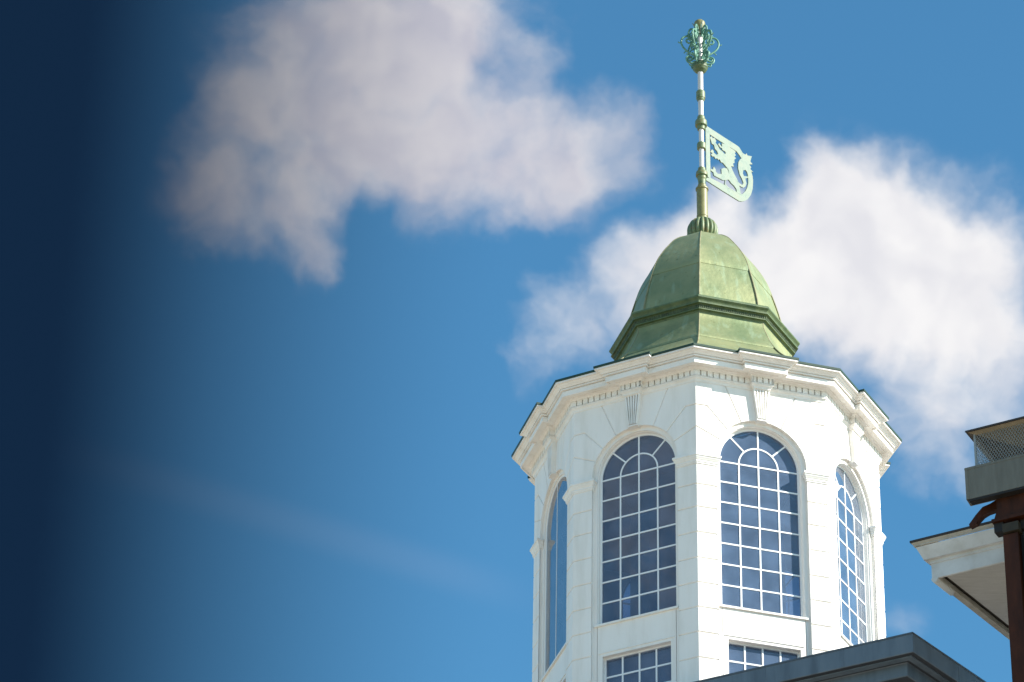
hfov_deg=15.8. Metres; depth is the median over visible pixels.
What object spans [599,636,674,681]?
lower window
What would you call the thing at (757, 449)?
arched window
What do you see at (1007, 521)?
brown chimney
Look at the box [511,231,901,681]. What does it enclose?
cupola tower
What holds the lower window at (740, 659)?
in the cupola tower
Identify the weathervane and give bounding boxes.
[678,19,752,234]
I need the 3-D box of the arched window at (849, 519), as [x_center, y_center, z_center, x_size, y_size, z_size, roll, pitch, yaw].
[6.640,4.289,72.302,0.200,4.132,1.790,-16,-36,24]
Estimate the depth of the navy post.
0.40 m
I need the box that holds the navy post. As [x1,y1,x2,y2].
[0,0,291,681]
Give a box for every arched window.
[540,475,566,681]
[594,434,678,627]
[622,582,629,618]
[719,430,808,620]
[785,570,799,614]
[835,465,867,645]
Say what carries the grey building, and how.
on the ground
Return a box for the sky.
[251,0,1023,681]
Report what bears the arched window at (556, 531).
in the cupola tower
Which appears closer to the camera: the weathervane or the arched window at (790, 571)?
the arched window at (790, 571)
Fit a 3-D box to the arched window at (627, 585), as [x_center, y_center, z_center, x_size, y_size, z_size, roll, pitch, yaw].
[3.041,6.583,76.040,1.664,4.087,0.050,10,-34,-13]
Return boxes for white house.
[910,521,1009,639]
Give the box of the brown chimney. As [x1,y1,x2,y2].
[969,493,1023,681]
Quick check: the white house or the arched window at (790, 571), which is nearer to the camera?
the white house
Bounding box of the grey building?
[694,632,985,681]
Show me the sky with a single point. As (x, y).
(478, 198)
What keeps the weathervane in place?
on the cupola tower
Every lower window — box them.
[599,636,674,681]
[725,634,804,672]
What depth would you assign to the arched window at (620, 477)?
71.29 m

